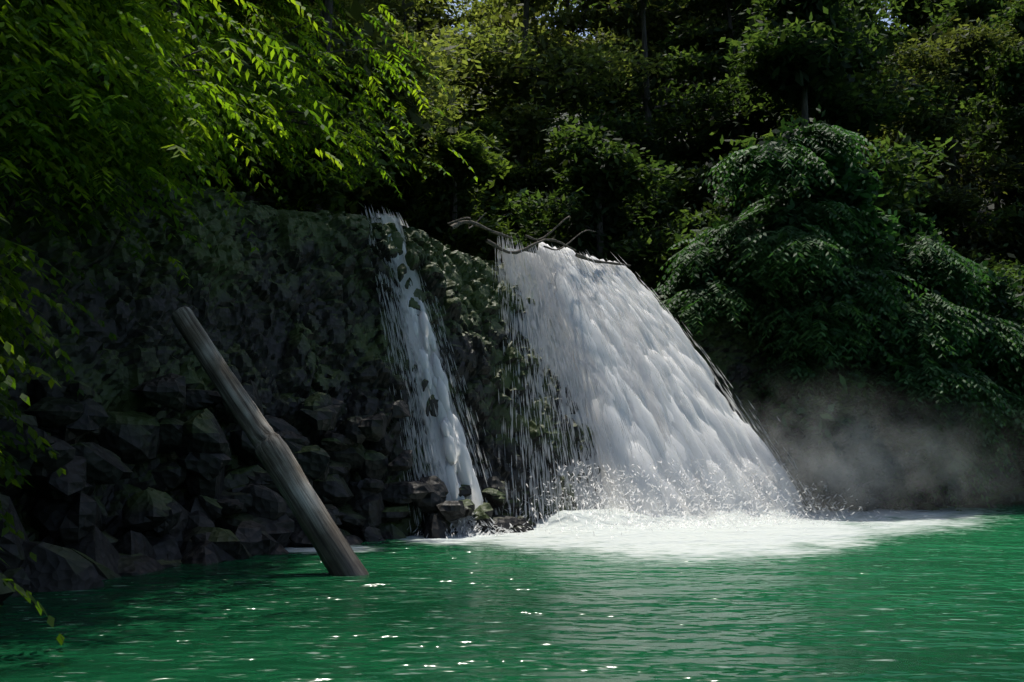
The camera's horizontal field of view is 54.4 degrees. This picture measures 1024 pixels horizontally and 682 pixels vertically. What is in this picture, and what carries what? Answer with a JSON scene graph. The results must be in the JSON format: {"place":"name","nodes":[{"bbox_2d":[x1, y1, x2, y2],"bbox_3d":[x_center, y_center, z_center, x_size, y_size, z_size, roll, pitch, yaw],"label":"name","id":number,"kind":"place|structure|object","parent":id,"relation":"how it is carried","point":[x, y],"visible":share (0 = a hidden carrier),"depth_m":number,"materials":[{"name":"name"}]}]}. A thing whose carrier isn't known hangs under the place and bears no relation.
{"place":"outdoors","nodes":[
{"label":"outdoors","id":0,"kind":"place"},
{"bbox_2d":[0,504,1023,681],"bbox_3d":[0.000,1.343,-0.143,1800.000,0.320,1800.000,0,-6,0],"label":"water pool","id":1,"kind":"structure","parent":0,"point":[913,594],"depth_m":9.21,"materials":[{"name":"green liquid"}]},
{"bbox_2d":[171,306,368,575],"bbox_3d":[-2.908,1.448,12.259,2.958,3.853,0.401,-2,-6,14],"label":"log","id":2,"kind":"object","parent":1,"relation":"on","point":[316,522],"visible":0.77,"depth_m":12.10,"materials":[{"name":"grey wood"}]},
{"bbox_2d":[24,14,1002,288],"bbox_3d":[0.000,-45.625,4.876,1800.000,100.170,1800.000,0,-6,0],"label":"terrain ground","id":3,"kind":"structure","parent":0,"point":[980,220],"depth_m":62.73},
{"bbox_2d":[0,163,21,177],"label":"bank tree","id":4,"kind":"object","parent":3,"relation":"on","point":[9,169],"visible":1,"depth_m":9.79,"materials":[{"name":"green plant"}]},
{"bbox_2d":[0,10,47,105],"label":"tree branch","id":5,"kind":"object","parent":3,"relation":"on","point":[28,57],"visible":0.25,"depth_m":11.86,"materials":[{"name":"green plant"}]},
{"bbox_2d":[0,0,60,394],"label":"tree branch","id":6,"kind":"object","parent":3,"relation":"on","point":[39,9],"visible":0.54,"depth_m":11.30,"materials":[{"name":"green plant"}]},
{"bbox_2d":[0,443,64,645],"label":"tree branch","id":7,"kind":"object","parent":3,"relation":"on","point":[28,597],"visible":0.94,"depth_m":7.38,"materials":[{"name":"green plant"}]},
{"bbox_2d":[0,3,116,561],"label":"tree branch","id":8,"kind":"object","parent":3,"relation":"on","point":[7,469],"visible":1,"depth_m":9.30,"materials":[{"name":"green plant"}]},
{"bbox_2d":[0,0,346,292],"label":"tree branch","id":9,"kind":"object","parent":3,"relation":"on","point":[84,89],"visible":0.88,"depth_m":12.82,"materials":[{"name":"green plant"}]},
{"bbox_2d":[24,0,329,186],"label":"forest tree","id":10,"kind":"object","parent":3,"relation":"on","point":[205,25],"visible":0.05,"depth_m":18.26,"materials":[{"name":"green plant"}]},
{"bbox_2d":[137,141,245,190],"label":"understory tree","id":11,"kind":"object","parent":3,"relation":"on","point":[216,184],"visible":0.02,"depth_m":27.18,"materials":[{"name":"green plant"}]},
{"bbox_2d":[1,0,388,210],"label":"tree branch","id":12,"kind":"object","parent":3,"relation":"on","point":[275,9],"visible":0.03,"depth_m":26.54,"materials":[{"name":"green plant"}]},
{"bbox_2d":[113,1,290,71],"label":"forest tree","id":13,"kind":"object","parent":3,"relation":"on","point":[233,27],"visible":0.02,"depth_m":38.26,"materials":[{"name":"green plant"}]},
{"bbox_2d":[4,0,477,200],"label":"tree branch","id":14,"kind":"object","parent":3,"relation":"on","point":[309,121],"visible":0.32,"depth_m":19.22,"materials":[{"name":"green plant"}]},
{"bbox_2d":[212,14,287,57],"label":"understory tree","id":15,"kind":"object","parent":3,"relation":"on","point":[247,28],"visible":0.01,"depth_m":46.05,"materials":[{"name":"green plant"}]},
{"bbox_2d":[134,57,410,214],"bbox_3d":[-6.153,-3.763,23.769,6.156,5.770,5.488,5,-8,-40],"label":"understory tree","id":16,"kind":"object","parent":3,"relation":"on","point":[297,184],"visible":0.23,"depth_m":23.63,"materials":[{"name":"green plant"}]},
{"bbox_2d":[261,156,377,219],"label":"understory tree","id":17,"kind":"object","parent":3,"relation":"on","point":[336,208],"visible":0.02,"depth_m":33.72,"materials":[{"name":"green plant"}]},
{"bbox_2d":[233,0,414,212],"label":"forest tree","id":18,"kind":"object","parent":3,"relation":"on","point":[336,28],"visible":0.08,"depth_m":32.81,"materials":[{"name":"green plant"}]},
{"bbox_2d":[215,0,469,127],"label":"forest tree","id":19,"kind":"object","parent":3,"relation":"on","point":[367,11],"visible":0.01,"depth_m":38.25,"materials":[{"name":"green plant"}]},
{"bbox_2d":[337,98,429,215],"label":"understory tree","id":20,"kind":"object","parent":3,"relation":"on","point":[364,212],"depth_m":38.72,"materials":[{"name":"green plant"}]},
{"bbox_2d":[258,0,517,213],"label":"forest tree","id":21,"kind":"object","parent":3,"relation":"on","point":[402,96],"visible":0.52,"depth_m":24.89,"materials":[{"name":"green plant"}]},
{"bbox_2d":[363,0,451,24],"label":"forest tree","id":22,"kind":"object","parent":3,"relation":"on","point":[416,7],"visible":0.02,"depth_m":51.35,"materials":[{"name":"green plant"}]},
{"bbox_2d":[350,0,465,49],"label":"forest tree","id":23,"kind":"object","parent":3,"relation":"on","point":[445,7],"visible":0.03,"depth_m":66.52,"materials":[{"name":"green plant"}]},
{"bbox_2d":[330,111,486,244],"bbox_3d":[-3.512,-4.848,32.219,5.418,5.501,4.904,0,-6,0],"label":"understory tree","id":24,"kind":"object","parent":3,"relation":"on","point":[385,197],"visible":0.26,"depth_m":31.30,"materials":[{"name":"green plant"}]},
{"bbox_2d":[360,0,494,39],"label":"forest tree","id":25,"kind":"object","parent":3,"relation":"on","point":[451,21],"visible":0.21,"depth_m":61.99,"materials":[{"name":"green plant"}]},
{"bbox_2d":[414,2,459,42],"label":"forest tree","id":26,"kind":"object","parent":3,"relation":"on","point":[431,28],"visible":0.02,"depth_m":80.33,"materials":[{"name":"green plant"}]},
{"bbox_2d":[338,0,545,157],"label":"forest tree","id":27,"kind":"object","parent":3,"relation":"on","point":[402,10],"visible":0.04,"depth_m":45.20,"materials":[{"name":"green plant"}]},
{"bbox_2d":[406,63,483,205],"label":"understory tree","id":28,"kind":"object","parent":3,"relation":"on","point":[426,141],"visible":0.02,"depth_m":40.32,"materials":[{"name":"green plant"}]},
{"bbox_2d":[397,124,516,257],"bbox_3d":[-1.937,-3.596,29.311,4.128,5.253,5.025,4,-7,-35],"label":"understory tree","id":29,"kind":"object","parent":3,"relation":"on","point":[453,197],"visible":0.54,"depth_m":29.18,"materials":[{"name":"green plant"}]},
{"bbox_2d":[422,113,518,254],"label":"understory tree","id":30,"kind":"object","parent":3,"relation":"on","point":[488,132],"visible":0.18,"depth_m":35.56,"materials":[{"name":"green plant"}]},
{"bbox_2d":[442,95,540,196],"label":"understory tree","id":31,"kind":"object","parent":3,"relation":"on","point":[468,112],"visible":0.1,"depth_m":45.66,"materials":[{"name":"green plant"}]},
{"bbox_2d":[445,0,575,89],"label":"forest tree","id":32,"kind":"object","parent":3,"relation":"on","point":[486,9],"visible":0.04,"depth_m":79.59,"materials":[{"name":"green plant"}]},
{"bbox_2d":[464,88,557,219],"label":"understory tree","id":33,"kind":"object","parent":3,"relation":"on","point":[498,110],"visible":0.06,"depth_m":42.29,"materials":[{"name":"green plant"}]},
{"bbox_2d":[0,150,1023,541],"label":"rock cliff","id":34,"kind":"structure","parent":3,"relation":"on","point":[288,316],"depth_m":17.20,"materials":[{"name":"grey stone"}]},
{"bbox_2d":[378,213,463,525],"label":"waterfall","id":35,"kind":"object","parent":34,"relation":"on","point":[433,426],"visible":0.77,"depth_m":18.30,"materials":[{"name":"liquid"}]},
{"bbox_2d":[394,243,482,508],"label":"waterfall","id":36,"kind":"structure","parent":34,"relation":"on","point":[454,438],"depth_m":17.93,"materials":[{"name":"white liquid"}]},
{"bbox_2d":[501,248,602,508],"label":"waterfall","id":37,"kind":"structure","parent":34,"relation":"on","point":[550,354],"depth_m":21.11,"materials":[{"name":"liquid"}]},
{"bbox_2d":[549,253,715,517],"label":"waterfall","id":38,"kind":"structure","parent":34,"relation":"on","point":[635,359],"depth_m":21.50,"materials":[{"name":"liquid"}]},
{"bbox_2d":[651,226,803,345],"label":"bank shrub","id":39,"kind":"object","parent":34,"relation":"on","point":[705,301],"visible":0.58,"depth_m":24.75,"materials":[{"name":"green plant"}]},
{"bbox_2d":[719,192,843,349],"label":"bank shrub","id":40,"kind":"object","parent":34,"relation":"on","point":[779,209],"visible":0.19,"depth_m":24.80,"materials":[{"name":"green plant"}]},
{"bbox_2d":[737,272,880,421],"bbox_3d":[7.452,0.111,24.836,3.454,3.854,4.106,0,-6,0],"label":"bank shrub","id":41,"kind":"object","parent":34,"relation":"on","point":[795,373],"visible":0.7,"depth_m":23.82,"materials":[{"name":"green plant"}]},
{"bbox_2d":[757,369,883,470],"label":"bank shrub","id":42,"kind":"object","parent":34,"relation":"on","point":[807,440],"visible":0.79,"depth_m":23.60,"materials":[{"name":"green plant"}]},
{"bbox_2d":[748,253,934,376],"bbox_3d":[8.510,-0.296,25.748,4.399,3.872,6.168,-6,-9,44],"label":"bank shrub","id":43,"kind":"object","parent":34,"relation":"on","point":[847,293],"visible":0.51,"depth_m":24.22,"materials":[{"name":"green plant"}]},
{"bbox_2d":[810,338,952,467],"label":"bank shrub","id":44,"kind":"object","parent":34,"relation":"on","point":[848,441],"visible":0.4,"depth_m":24.22,"materials":[{"name":"green plant"}]},
{"bbox_2d":[845,387,944,507],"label":"bank shrub","id":45,"kind":"object","parent":34,"relation":"on","point":[865,469],"visible":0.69,"depth_m":24.36,"materials":[{"name":"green plant"}]},
{"bbox_2d":[825,343,992,494],"bbox_3d":[9.321,1.886,25.423,5.294,4.137,5.207,0,-6,0],"label":"bank shrub","id":46,"kind":"object","parent":34,"relation":"on","point":[928,380],"visible":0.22,"depth_m":23.97,"materials":[{"name":"green plant"}]},
{"bbox_2d":[855,224,998,368],"bbox_3d":[10.639,-0.658,27.329,4.572,5.019,4.453,0,-6,0],"label":"bank shrub","id":47,"kind":"object","parent":34,"relation":"on","point":[928,258],"visible":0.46,"depth_m":26.25,"materials":[{"name":"green plant"}]},
{"bbox_2d":[856,280,1001,469],"bbox_3d":[10.396,0.888,25.820,4.264,4.815,4.820,0,-6,0],"label":"bank shrub","id":48,"kind":"object","parent":34,"relation":"on","point":[919,327],"visible":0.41,"depth_m":24.54,"materials":[{"name":"green plant"}]},
{"bbox_2d":[885,289,987,384],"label":"bank shrub","id":49,"kind":"object","parent":34,"relation":"on","point":[963,358],"visible":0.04,"depth_m":25.88,"materials":[{"name":"green plant"}]},
{"bbox_2d":[855,349,1019,510],"bbox_3d":[10.656,2.459,25.396,3.892,4.535,4.544,-4,-8,36],"label":"bank shrub","id":50,"kind":"object","parent":34,"relation":"on","point":[979,424],"visible":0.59,"depth_m":24.17,"materials":[{"name":"green plant"}]},
{"bbox_2d":[887,210,987,284],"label":"bank shrub","id":51,"kind":"object","parent":34,"relation":"on","point":[915,220],"visible":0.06,"depth_m":29.84,"materials":[{"name":"green plant"}]},
{"bbox_2d":[940,293,1009,370],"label":"bank shrub","id":52,"kind":"object","parent":34,"relation":"on","point":[979,339],"visible":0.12,"depth_m":25.82,"materials":[{"name":"green plant"}]},
{"bbox_2d":[957,299,1023,449],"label":"bank shrub","id":53,"kind":"object","parent":34,"relation":"on","point":[1014,397],"visible":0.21,"depth_m":25.92,"materials":[{"name":"green plant"}]},
{"bbox_2d":[962,261,1023,369],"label":"bank shrub","id":54,"kind":"object","parent":34,"relation":"on","point":[1003,303],"visible":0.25,"depth_m":27.50,"materials":[{"name":"green plant"}]},
{"bbox_2d":[982,310,1023,475],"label":"bank shrub","id":55,"kind":"object","parent":34,"relation":"on","point":[996,369],"visible":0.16,"depth_m":26.93,"materials":[{"name":"green plant"}]},
{"bbox_2d":[470,0,558,97],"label":"forest tree","id":56,"kind":"object","parent":3,"relation":"on","point":[497,3],"visible":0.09,"depth_m":70.92,"materials":[{"name":"green plant"}]},
{"bbox_2d":[466,136,586,261],"bbox_3d":[1.149,-4.104,34.955,5.976,5.561,4.790,-3,-7,24],"label":"understory tree","id":57,"kind":"object","parent":3,"relation":"on","point":[534,177],"visible":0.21,"depth_m":34.58,"materials":[{"name":"green plant"}]},
{"bbox_2d":[454,0,599,156],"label":"forest tree","id":58,"kind":"object","parent":3,"relation":"on","point":[532,6],"visible":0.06,"depth_m":63.55,"materials":[{"name":"green plant"}]},
{"bbox_2d":[495,83,563,161],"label":"understory tree","id":59,"kind":"object","parent":3,"relation":"on","point":[528,100],"depth_m":47.69,"materials":[{"name":"green plant"}]},
{"bbox_2d":[414,0,691,238],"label":"forest tree","id":60,"kind":"object","parent":3,"relation":"on","point":[517,61],"visible":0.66,"depth_m":38.91,"materials":[{"name":"green plant"}]},
{"bbox_2d":[521,0,605,135],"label":"forest tree","id":61,"kind":"object","parent":3,"relation":"on","point":[554,19],"visible":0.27,"depth_m":53.52,"materials":[{"name":"green plant"}]},
{"bbox_2d":[464,118,705,275],"bbox_3d":[2.374,-3.550,30.832,7.583,6.804,6.284,0,-6,0],"label":"understory tree","id":62,"kind":"object","parent":3,"relation":"on","point":[597,174],"visible":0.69,"depth_m":29.96,"materials":[{"name":"green plant"}]},
{"bbox_2d":[573,3,624,52],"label":"forest tree","id":63,"kind":"object","parent":3,"relation":"on","point":[593,31],"visible":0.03,"depth_m":80.65,"materials":[{"name":"green plant"}]},
{"bbox_2d":[560,190,682,288],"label":"understory tree","id":64,"kind":"object","parent":3,"relation":"on","point":[661,208],"visible":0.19,"depth_m":32.91,"materials":[{"name":"green plant"}]},
{"bbox_2d":[556,128,686,246],"bbox_3d":[3.807,-4.972,37.526,5.485,5.898,5.722,5,-8,-41],"label":"understory tree","id":65,"kind":"object","parent":3,"relation":"on","point":[617,132],"visible":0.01,"depth_m":36.93,"materials":[{"name":"green plant"}]},
{"bbox_2d":[510,0,773,236],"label":"forest tree","id":66,"kind":"object","parent":3,"relation":"on","point":[675,105],"visible":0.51,"depth_m":39.76,"materials":[{"name":"green plant"}]},
{"bbox_2d":[556,0,739,139],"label":"forest tree","id":67,"kind":"object","parent":3,"relation":"on","point":[652,24],"visible":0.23,"depth_m":48.47,"materials":[{"name":"green plant"}]},
{"bbox_2d":[570,3,741,81],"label":"forest tree","id":68,"kind":"object","parent":3,"relation":"on","point":[657,35],"visible":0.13,"depth_m":53.10,"materials":[{"name":"green plant"}]},
{"bbox_2d":[630,140,687,240],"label":"understory tree","id":69,"kind":"object","parent":3,"relation":"on","point":[675,168],"visible":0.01,"depth_m":43.84,"materials":[{"name":"green plant"}]},
{"bbox_2d":[361,205,962,538],"bbox_3d":[2.716,0.987,20.599,11.864,7.076,7.026,2,-6,-18],"label":"waterfall spray","id":70,"kind":"object","parent":3,"relation":"on","point":[560,473],"visible":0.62,"depth_m":20.10,"materials":[{"name":"white liquid"}]},
{"bbox_2d":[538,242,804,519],"bbox_3d":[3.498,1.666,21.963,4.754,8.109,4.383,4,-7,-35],"label":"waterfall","id":71,"kind":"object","parent":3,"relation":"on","point":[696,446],"visible":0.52,"depth_m":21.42,"materials":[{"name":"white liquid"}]},
{"bbox_2d":[629,98,713,170],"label":"understory tree","id":72,"kind":"object","parent":3,"relation":"on","point":[676,157],"visible":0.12,"depth_m":47.25,"materials":[{"name":"green plant"}]},
{"bbox_2d":[625,153,727,291],"bbox_3d":[6.853,-3.041,32.653,7.431,6.490,6.012,0,-6,0],"label":"understory tree","id":73,"kind":"object","parent":3,"relation":"on","point":[691,182],"visible":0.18,"depth_m":32.72,"materials":[{"name":"green plant"}]},
{"bbox_2d":[634,181,766,290],"bbox_3d":[5.894,-1.836,29.550,4.892,6.356,5.291,-6,-8,44],"label":"understory tree","id":74,"kind":"object","parent":3,"relation":"on","point":[697,223],"visible":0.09,"depth_m":29.01,"materials":[{"name":"green plant"}]},
{"bbox_2d":[641,1,762,162],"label":"forest tree","id":75,"kind":"object","parent":3,"relation":"on","point":[697,129],"visible":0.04,"depth_m":57.10,"materials":[{"name":"green plant"}]},
{"bbox_2d":[639,0,771,164],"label":"forest tree","id":76,"kind":"object","parent":3,"relation":"on","point":[688,46],"visible":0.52,"depth_m":46.77,"materials":[{"name":"green plant"}]},
{"bbox_2d":[682,1,763,162],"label":"forest tree","id":77,"kind":"object","parent":3,"relation":"on","point":[745,8],"visible":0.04,"depth_m":60.12,"materials":[{"name":"green plant"}]},
{"bbox_2d":[671,0,810,140],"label":"forest tree","id":78,"kind":"object","parent":3,"relation":"on","point":[723,51],"visible":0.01,"depth_m":53.86,"materials":[{"name":"green plant"}]},
{"bbox_2d":[660,105,885,314],"bbox_3d":[6.940,-2.781,26.127,5.994,6.584,5.883,5,-8,-37],"label":"bank shrub","id":79,"kind":"object","parent":3,"relation":"on","point":[780,161],"visible":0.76,"depth_m":24.74,"materials":[{"name":"green plant"}]},
{"bbox_2d":[734,178,817,267],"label":"bank shrub","id":80,"kind":"object","parent":3,"relation":"on","point":[765,194],"visible":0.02,"depth_m":28.26,"materials":[{"name":"green plant"}]},
{"bbox_2d":[649,0,977,247],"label":"forest tree","id":81,"kind":"object","parent":3,"relation":"on","point":[799,44],"visible":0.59,"depth_m":33.01,"materials":[{"name":"green plant"}]},
{"bbox_2d":[710,29,918,138],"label":"forest tree","id":82,"kind":"object","parent":3,"relation":"on","point":[910,75],"depth_m":51.02,"materials":[{"name":"green plant"}]},
{"bbox_2d":[679,0,957,182],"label":"forest tree","id":83,"kind":"object","parent":3,"relation":"on","point":[770,122],"visible":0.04,"depth_m":45.86,"materials":[{"name":"green plant"}]},
{"bbox_2d":[752,146,903,300],"bbox_3d":[8.339,-2.385,26.385,4.431,5.193,3.862,0,-6,0],"label":"bank shrub","id":84,"kind":"object","parent":3,"relation":"on","point":[855,192],"visible":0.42,"depth_m":25.66,"materials":[{"name":"green plant"}]},
{"bbox_2d":[731,0,975,163],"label":"forest tree","id":85,"kind":"object","parent":3,"relation":"on","point":[865,112],"visible":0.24,"depth_m":35.97,"materials":[{"name":"green plant"}]},
{"bbox_2d":[860,10,906,112],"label":"forest tree","id":86,"kind":"object","parent":3,"relation":"on","point":[889,14],"visible":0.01,"depth_m":56.02,"materials":[{"name":"green plant"}]},
{"bbox_2d":[854,2,926,132],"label":"forest tree","id":87,"kind":"object","parent":3,"relation":"on","point":[898,38],"visible":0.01,"depth_m":49.62,"materials":[{"name":"green plant"}]},
{"bbox_2d":[873,182,929,218],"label":"understory tree","id":88,"kind":"object","parent":3,"relation":"on","point":[901,199],"visible":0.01,"depth_m":32.85,"materials":[{"name":"green plant"}]},
{"bbox_2d":[899,208,962,239],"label":"understory tree","id":89,"kind":"object","parent":3,"relation":"on","point":[937,222],"depth_m":37.10,"materials":[{"name":"green plant"}]},
{"bbox_2d":[880,0,984,133],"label":"forest tree","id":90,"kind":"object","parent":3,"relation":"on","point":[911,15],"visible":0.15,"depth_m":57.05,"materials":[{"name":"green plant"}]},
{"bbox_2d":[882,8,983,183],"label":"forest tree","id":91,"kind":"object","parent":3,"relation":"on","point":[926,33],"visible":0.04,"depth_m":61.91,"materials":[{"name":"green plant"}]},
{"bbox_2d":[858,14,1023,265],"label":"forest tree","id":92,"kind":"object","parent":3,"relation":"on","point":[977,43],"visible":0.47,"depth_m":37.16,"materials":[{"name":"green plant"}]},
{"bbox_2d":[890,0,1023,230],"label":"forest tree","id":93,"kind":"object","parent":3,"relation":"on","point":[972,77],"visible":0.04,"depth_m":51.95,"materials":[{"name":"green plant"}]},
{"bbox_2d":[919,154,998,238],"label":"understory tree","id":94,"kind":"object","parent":3,"relation":"on","point":[939,170],"visible":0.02,"depth_m":45.79,"materials":[{"name":"green plant"}]},
{"bbox_2d":[923,0,1023,265],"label":"forest tree","id":95,"kind":"object","parent":3,"relation":"on","point":[963,10],"visible":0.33,"depth_m":44.27,"materials":[{"name":"green plant"}]},
{"bbox_2d":[945,1,1023,199],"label":"forest tree","id":96,"kind":"object","parent":3,"relation":"on","point":[985,188],"depth_m":59.01,"materials":[{"name":"green plant"}]},
{"bbox_2d":[953,0,1023,265],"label":"forest tree","id":97,"kind":"object","parent":3,"relation":"on","point":[1009,76],"visible":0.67,"depth_m":38.06,"materials":[{"name":"green plant"}]},
{"bbox_2d":[961,252,1023,292],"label":"understory tree","id":98,"kind":"object","parent":3,"relation":"on","point":[1010,272],"visible":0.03,"depth_m":31.87,"materials":[{"name":"green plant"}]},
{"bbox_2d":[973,26,1023,264],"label":"forest tree","id":99,"kind":"object","parent":3,"relation":"on","point":[988,63],"visible":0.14,"depth_m":40.60,"materials":[{"name":"green plant"}]},
{"bbox_2d":[980,179,1023,219],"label":"understory tree","id":100,"kind":"object","parent":3,"relation":"on","point":[1013,192],"visible":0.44,"depth_m":45.00,"materials":[{"name":"green plant"}]},
{"bbox_2d":[448,212,630,265],"bbox_3d":[0.824,-2.347,22.301,5.221,1.050,0.773,4,-7,-33],"label":"driftwood","id":101,"kind":"object","parent":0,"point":[456,224],"visible":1,"depth_m":21.80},
{"bbox_2d":[429,0,908,37],"label":"sky","id":102,"kind":"structure","parent":0,"point":[886,19],"materials":[{"name":"white"}]},
{"bbox_2d":[834,239,895,263],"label":"bank shrub","id":103,"kind":"object","parent":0,"point":[858,253],"visible":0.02,"depth_m":29.16,"materials":[{"name":"green plant"}]},
{"bbox_2d":[919,277,978,303],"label":"bank shrub","id":104,"kind":"object","parent":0,"point":[947,293],"visible":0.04,"depth_m":27.31,"materials":[{"name":"green plant"}]},
{"bbox_2d":[1005,288,1023,318],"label":"bank shrub","id":105,"kind":"object","parent":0,"point":[1020,308],"visible":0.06,"depth_m":28.44,"materials":[{"name":"green plant"}]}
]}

